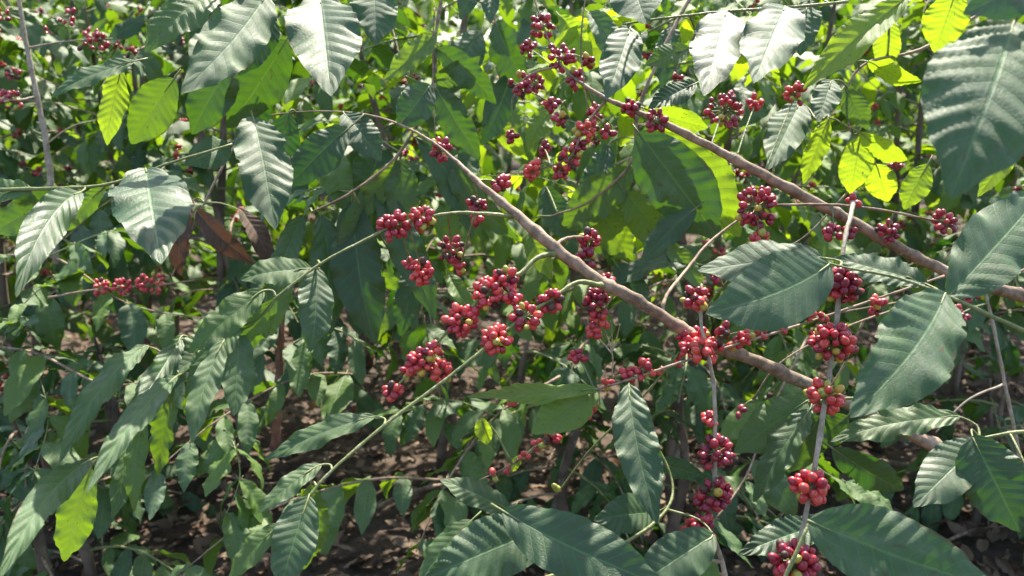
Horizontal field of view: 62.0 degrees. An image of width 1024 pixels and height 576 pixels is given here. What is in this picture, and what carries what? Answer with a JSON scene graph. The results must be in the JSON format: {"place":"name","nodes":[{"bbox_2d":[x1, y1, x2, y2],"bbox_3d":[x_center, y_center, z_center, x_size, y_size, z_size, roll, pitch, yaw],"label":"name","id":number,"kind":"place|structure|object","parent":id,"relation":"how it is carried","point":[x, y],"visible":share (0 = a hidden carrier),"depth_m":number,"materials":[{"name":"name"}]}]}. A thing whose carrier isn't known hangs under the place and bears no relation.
{"place":"outdoors","nodes":[
{"label":"outdoors","id":0,"kind":"place"},
{"bbox_2d":[0,0,111,263],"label":"coffee branch","id":1,"kind":"object","parent":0,"point":[98,36],"visible":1,"depth_m":2.35,"materials":[{"name":"brown plant"}]},
{"bbox_2d":[0,228,213,350],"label":"coffee branch","id":2,"kind":"object","parent":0,"point":[133,318],"visible":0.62,"depth_m":2.26,"materials":[{"name":"green plant"}]},
{"bbox_2d":[0,260,185,517],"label":"coffee branch","id":3,"kind":"object","parent":2,"relation":"attached to","point":[21,389],"visible":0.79,"depth_m":2.12,"materials":[{"name":"green plant"}]},
{"bbox_2d":[47,272,195,298],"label":"coffee twig","id":4,"kind":"object","parent":3,"relation":"on","point":[102,285],"visible":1,"depth_m":2.05,"materials":[{"name":"red plant"}]},
{"bbox_2d":[0,143,232,296],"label":"coffee branch","id":5,"kind":"object","parent":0,"point":[152,209],"visible":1,"depth_m":1.19,"materials":[{"name":"green plant"}]},
{"bbox_2d":[224,0,526,450],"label":"coffee branch","id":6,"kind":"object","parent":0,"point":[364,193],"visible":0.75,"depth_m":1.79,"materials":[{"name":"green plant"}]},
{"bbox_2d":[169,147,274,275],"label":"coffee twig","id":7,"kind":"object","parent":6,"relation":"on","point":[218,236],"visible":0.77,"depth_m":1.86,"materials":[{"name":"brown plant"}]},
{"bbox_2d":[140,370,376,561],"bbox_3d":[-0.655,0.393,2.153,0.388,0.320,0.604,8,16,29],"label":"coffee branch","id":8,"kind":"object","parent":6,"relation":"attached to","point":[220,453],"visible":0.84,"depth_m":2.05,"materials":[{"name":"green plant"}]},
{"bbox_2d":[253,314,388,449],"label":"coffee branch","id":9,"kind":"object","parent":6,"relation":"attached to","point":[333,346],"visible":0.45,"depth_m":2.17,"materials":[{"name":"green plant"}]},
{"bbox_2d":[372,375,560,574],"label":"coffee branch","id":10,"kind":"object","parent":6,"relation":"attached to","point":[446,511],"visible":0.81,"depth_m":2.25,"materials":[{"name":"green plant"}]},
{"bbox_2d":[170,471,445,575],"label":"coffee branch","id":11,"kind":"object","parent":10,"relation":"attached to","point":[336,498],"visible":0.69,"depth_m":2.03,"materials":[{"name":"green plant"}]},
{"bbox_2d":[0,82,941,575],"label":"coffee branch","id":12,"kind":"object","parent":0,"point":[214,352],"visible":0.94,"depth_m":1.30,"materials":[{"name":"green plant"}]},
{"bbox_2d":[51,0,499,144],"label":"coffee branch","id":13,"kind":"object","parent":12,"relation":"on","point":[240,64],"visible":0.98,"depth_m":1.37,"materials":[{"name":"green plant"}]},
{"bbox_2d":[467,275,944,492],"bbox_3d":[0.347,0.184,1.421,0.846,0.364,0.192,-1,14,-4],"label":"coffee twig","id":14,"kind":"object","parent":12,"relation":"attached to","point":[568,407],"visible":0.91,"depth_m":1.35,"materials":[{"name":"green plant"}]},
{"bbox_2d":[419,382,813,575],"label":"coffee branch","id":15,"kind":"object","parent":14,"relation":"attached to","point":[504,538],"visible":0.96,"depth_m":1.19,"materials":[{"name":"green plant"}]},
{"bbox_2d":[679,283,735,575],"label":"coffee twig","id":16,"kind":"object","parent":12,"relation":"attached to","point":[716,493],"visible":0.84,"depth_m":1.30,"materials":[{"name":"red plant"}]},
{"bbox_2d":[505,0,1023,575],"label":"coffee branch","id":17,"kind":"object","parent":12,"relation":"on","point":[809,488],"visible":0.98,"depth_m":1.52,"materials":[{"name":"red plant"}]},
{"bbox_2d":[580,0,848,111],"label":"coffee branch","id":18,"kind":"object","parent":17,"relation":"attached to","point":[767,38],"visible":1,"depth_m":1.30,"materials":[{"name":"green plant"}]},
{"bbox_2d":[698,191,1023,417],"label":"coffee branch","id":19,"kind":"object","parent":17,"relation":"on","point":[912,353],"visible":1,"depth_m":1.08,"materials":[{"name":"green plant"}]},
{"bbox_2d":[734,395,852,501],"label":"coffee branch","id":20,"kind":"object","parent":12,"relation":"attached to","point":[779,433],"visible":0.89,"depth_m":1.39,"materials":[{"name":"green plant"}]},
{"bbox_2d":[696,191,1023,452],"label":"coffee branch","id":21,"kind":"object","parent":12,"relation":"on","point":[742,408],"visible":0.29,"depth_m":1.66,"materials":[{"name":"green plant"}]},
{"bbox_2d":[763,0,1014,209],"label":"coffee branch","id":22,"kind":"object","parent":21,"relation":"on","point":[852,40],"visible":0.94,"depth_m":1.66,"materials":[{"name":"green plant"}]},
{"bbox_2d":[783,403,1023,575],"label":"coffee branch","id":23,"kind":"object","parent":12,"relation":"on","point":[985,474],"visible":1,"depth_m":1.20,"materials":[{"name":"green plant"}]},
{"bbox_2d":[45,0,906,76],"label":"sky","id":24,"kind":"structure","parent":0,"point":[455,20],"materials":[{"name":"white"}]},
{"bbox_2d":[0,91,1023,575],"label":"ground","id":25,"kind":"structure","parent":0,"point":[380,529],"depth_m":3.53,"materials":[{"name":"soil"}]},
{"bbox_2d":[0,52,95,349],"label":"coffee shrub","id":26,"kind":"object","parent":25,"relation":"on","point":[24,61],"visible":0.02,"depth_m":4.65,"materials":[{"name":"green plant"}]},
{"bbox_2d":[4,0,107,169],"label":"coffee shrub","id":27,"kind":"object","parent":25,"relation":"on","point":[44,62],"visible":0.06,"depth_m":8.94,"materials":[{"name":"green plant"}]},
{"bbox_2d":[0,0,154,369],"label":"coffee shrub","id":28,"kind":"object","parent":25,"relation":"on","point":[21,119],"visible":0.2,"depth_m":3.67,"materials":[{"name":"green plant"}]},
{"bbox_2d":[0,0,168,178],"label":"shade tree","id":29,"kind":"object","parent":25,"relation":"on","point":[21,157],"visible":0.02,"depth_m":12.95,"materials":[{"name":"green plant"}]},
{"bbox_2d":[0,0,215,291],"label":"coffee shrub","id":30,"kind":"object","parent":25,"relation":"on","point":[191,266],"visible":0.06,"depth_m":5.76,"materials":[{"name":"green plant"}]},
{"bbox_2d":[0,419,218,575],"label":"coffee shrub","id":31,"kind":"object","parent":25,"relation":"on","point":[29,561],"visible":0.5,"depth_m":2.31,"materials":[{"name":"green plant"}]},
{"bbox_2d":[0,337,231,557],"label":"coffee shrub","id":32,"kind":"object","parent":25,"relation":"on","point":[109,412],"visible":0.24,"depth_m":2.83,"materials":[{"name":"green plant"}]},
{"bbox_2d":[0,0,274,467],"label":"coffee shrub","id":33,"kind":"object","parent":25,"relation":"on","point":[62,106],"visible":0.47,"depth_m":3.14,"materials":[{"name":"green plant"}]},
{"bbox_2d":[0,0,298,344],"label":"coffee shrub","id":34,"kind":"object","parent":25,"relation":"on","point":[65,153],"visible":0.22,"depth_m":3.91,"materials":[{"name":"green plant"}]},
{"bbox_2d":[113,4,293,223],"bbox_3d":[-3.118,-1.600,8.841,2.115,2.562,1.769,0,14,0],"label":"coffee shrub","id":35,"kind":"object","parent":25,"relation":"on","point":[211,132],"visible":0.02,"depth_m":8.65,"materials":[{"name":"green plant"}]},
{"bbox_2d":[13,0,433,472],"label":"coffee shrub","id":36,"kind":"object","parent":25,"relation":"on","point":[48,327],"visible":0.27,"depth_m":3.00,"materials":[{"name":"green plant"}]},
{"bbox_2d":[193,460,283,484],"bbox_3d":[-1.026,0.709,3.226,0.390,0.058,0.140,0,14,0],"label":"fallen stick","id":37,"kind":"object","parent":25,"relation":"on","point":[235,478],"visible":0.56,"depth_m":3.21,"materials":[{"name":"brown wood"}]},
{"bbox_2d":[15,0,472,178],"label":"shade tree","id":38,"kind":"object","parent":25,"relation":"on","point":[93,19],"visible":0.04,"depth_m":11.92,"materials":[{"name":"green plant"}]},
{"bbox_2d":[164,5,382,271],"bbox_3d":[-1.672,-0.999,6.593,1.889,2.768,1.895,6,15,24],"label":"coffee shrub","id":39,"kind":"object","parent":25,"relation":"on","point":[279,109],"visible":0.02,"depth_m":6.57,"materials":[{"name":"green plant"}]},
{"bbox_2d":[273,0,504,366],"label":"coffee shrub","id":40,"kind":"object","parent":25,"relation":"on","point":[491,161],"visible":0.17,"depth_m":4.28,"materials":[{"name":"green plant"}]},
{"bbox_2d":[228,0,596,469],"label":"coffee shrub","id":41,"kind":"object","parent":25,"relation":"on","point":[503,248],"visible":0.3,"depth_m":2.98,"materials":[{"name":"green plant"}]},
{"bbox_2d":[375,472,489,509],"bbox_3d":[-0.316,0.718,3.196,0.504,0.062,0.156,-8,16,-30],"label":"fallen stick","id":42,"kind":"object","parent":25,"relation":"on","point":[428,487],"visible":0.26,"depth_m":3.12,"materials":[{"name":"brown wood"}]},
{"bbox_2d":[275,0,594,169],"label":"shade tree","id":43,"kind":"object","parent":25,"relation":"on","point":[453,23],"visible":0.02,"depth_m":13.24,"materials":[{"name":"green plant"}]},
{"bbox_2d":[371,0,519,226],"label":"coffee shrub","id":44,"kind":"object","parent":25,"relation":"on","point":[425,22],"visible":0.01,"depth_m":8.36,"materials":[{"name":"green plant"}]},
{"bbox_2d":[344,0,602,297],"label":"coffee shrub","id":45,"kind":"object","parent":25,"relation":"on","point":[507,157],"visible":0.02,"depth_m":6.16,"materials":[{"name":"green plant"}]},
{"bbox_2d":[539,434,566,477],"bbox_3d":[0.129,0.638,3.510,0.154,0.058,0.502,5,15,19],"label":"fallen stick","id":46,"kind":"object","parent":25,"relation":"on","point":[547,463],"visible":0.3,"depth_m":3.35,"materials":[{"name":"wood"}]},
{"bbox_2d":[421,0,707,346],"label":"coffee shrub","id":47,"kind":"object","parent":25,"relation":"on","point":[561,138],"visible":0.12,"depth_m":4.46,"materials":[{"name":"green plant"}]},
{"bbox_2d":[444,318,689,556],"bbox_3d":[0.163,0.519,2.760,0.806,0.916,0.891,0,14,0],"label":"coffee shrub","id":48,"kind":"object","parent":25,"relation":"on","point":[555,362],"visible":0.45,"depth_m":2.68,"materials":[{"name":"green plant"}]},
{"bbox_2d":[559,0,703,190],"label":"coffee shrub","id":49,"kind":"object","parent":25,"relation":"on","point":[604,109],"visible":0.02,"depth_m":8.91,"materials":[{"name":"green plant"}]},
{"bbox_2d":[543,343,783,562],"bbox_3d":[0.587,0.519,2.810,0.808,0.904,0.790,-7,15,-24],"label":"coffee shrub","id":50,"kind":"object","parent":25,"relation":"on","point":[697,399],"visible":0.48,"depth_m":2.61,"materials":[{"name":"green plant"}]},
{"bbox_2d":[569,0,806,257],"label":"coffee shrub","id":51,"kind":"object","parent":25,"relation":"on","point":[690,74],"visible":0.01,"depth_m":6.32,"materials":[{"name":"green plant"}]},
{"bbox_2d":[467,0,919,174],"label":"shade tree","id":52,"kind":"object","parent":25,"relation":"on","point":[578,5],"visible":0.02,"depth_m":12.22,"materials":[{"name":"green plant"}]},
{"bbox_2d":[619,236,792,393],"bbox_3d":[0.907,0.197,3.996,0.846,0.996,0.770,0,14,0],"label":"coffee shrub","id":53,"kind":"object","parent":25,"relation":"on","point":[711,326],"visible":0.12,"depth_m":3.96,"materials":[{"name":"green plant"}]},
{"bbox_2d":[493,0,926,485],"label":"coffee shrub","id":54,"kind":"object","parent":25,"relation":"on","point":[630,331],"visible":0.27,"depth_m":2.85,"materials":[{"name":"green plant"}]},
{"bbox_2d":[460,0,780,390],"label":"coffee branch","id":55,"kind":"object","parent":54,"relation":"attached to","point":[684,185],"visible":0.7,"depth_m":1.94,"materials":[{"name":"green plant"}]},
{"bbox_2d":[632,0,926,344],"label":"coffee shrub","id":56,"kind":"object","parent":25,"relation":"on","point":[831,16],"visible":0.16,"depth_m":4.30,"materials":[{"name":"green plant"}]},
{"bbox_2d":[719,281,869,422],"bbox_3d":[1.162,0.300,3.678,0.959,0.819,0.721,4,15,17],"label":"coffee shrub","id":57,"kind":"object","parent":25,"relation":"on","point":[743,382],"visible":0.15,"depth_m":3.55,"materials":[{"name":"green plant"}]},
{"bbox_2d":[807,9,849,195],"bbox_3d":[3.637,-5.798,9.834,8.964,9.708,8.299,0,14,0],"label":"shade tree","id":58,"kind":"object","parent":25,"relation":"on","point":[814,177],"visible":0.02,"depth_m":10.42,"materials":[{"name":"green plant"}]},
{"bbox_2d":[711,0,989,159],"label":"shade tree","id":59,"kind":"object","parent":25,"relation":"on","point":[814,48],"visible":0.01,"depth_m":12.88,"materials":[{"name":"green plant"}]},
{"bbox_2d":[775,0,938,230],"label":"coffee shrub","id":60,"kind":"object","parent":25,"relation":"on","point":[839,77],"visible":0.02,"depth_m":8.42,"materials":[{"name":"green plant"}]},
{"bbox_2d":[722,0,1023,286],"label":"coffee shrub","id":61,"kind":"object","parent":25,"relation":"on","point":[843,9],"visible":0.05,"depth_m":5.79,"materials":[{"name":"green plant"}]},
{"bbox_2d":[742,0,1023,451],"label":"coffee shrub","id":62,"kind":"object","parent":25,"relation":"on","point":[841,135],"visible":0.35,"depth_m":3.29,"materials":[{"name":"green plant"}]},
{"bbox_2d":[883,459,918,471],"bbox_3d":[1.623,0.689,3.315,0.454,0.066,0.152,8,16,28],"label":"fallen stick","id":63,"kind":"object","parent":25,"relation":"on","point":[895,463],"visible":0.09,"depth_m":3.32,"materials":[{"name":"wood"}]},
{"bbox_2d":[794,16,1023,356],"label":"coffee shrub","id":64,"kind":"object","parent":25,"relation":"on","point":[928,211],"visible":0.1,"depth_m":4.66,"materials":[{"name":"green plant"}]},
{"bbox_2d":[854,277,1023,395],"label":"coffee shrub","id":65,"kind":"object","parent":25,"relation":"on","point":[1012,363],"visible":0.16,"depth_m":4.18,"materials":[{"name":"green plant"}]},
{"bbox_2d":[858,15,1023,457],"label":"coffee shrub","id":66,"kind":"object","parent":25,"relation":"on","point":[939,250],"visible":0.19,"depth_m":2.83,"materials":[{"name":"green plant"}]},
{"bbox_2d":[880,378,1023,539],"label":"coffee shrub","id":67,"kind":"object","parent":25,"relation":"on","point":[932,513],"visible":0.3,"depth_m":2.89,"materials":[{"name":"green plant"}]},
{"bbox_2d":[948,520,1005,540],"bbox_3d":[1.557,0.791,2.896,0.403,0.058,0.124,-5,15,-20],"label":"fallen stick","id":68,"kind":"object","parent":25,"relation":"on","point":[956,536],"visible":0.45,"depth_m":2.82,"materials":[{"name":"wood"}]},
{"bbox_2d":[1006,166,1023,188],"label":"coffee shrub","id":69,"kind":"object","parent":25,"relation":"on","point":[1021,175],"visible":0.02,"depth_m":8.74,"materials":[{"name":"green plant"}]},
{"bbox_2d":[678,335,892,575],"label":"coffee branch","id":70,"kind":"object","parent":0,"point":[780,496],"visible":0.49,"depth_m":2.09,"materials":[{"name":"green plant"}]},
{"bbox_2d":[921,0,1023,197],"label":"coffee branch","id":71,"kind":"object","parent":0,"point":[972,95],"visible":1,"depth_m":0.78,"materials":[{"name":"green plant"}]},
{"bbox_2d":[935,277,1021,459],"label":"coffee branch","id":72,"kind":"object","parent":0,"point":[966,317],"visible":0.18,"depth_m":1.95,"materials":[{"name":"brown plant"}]}
]}

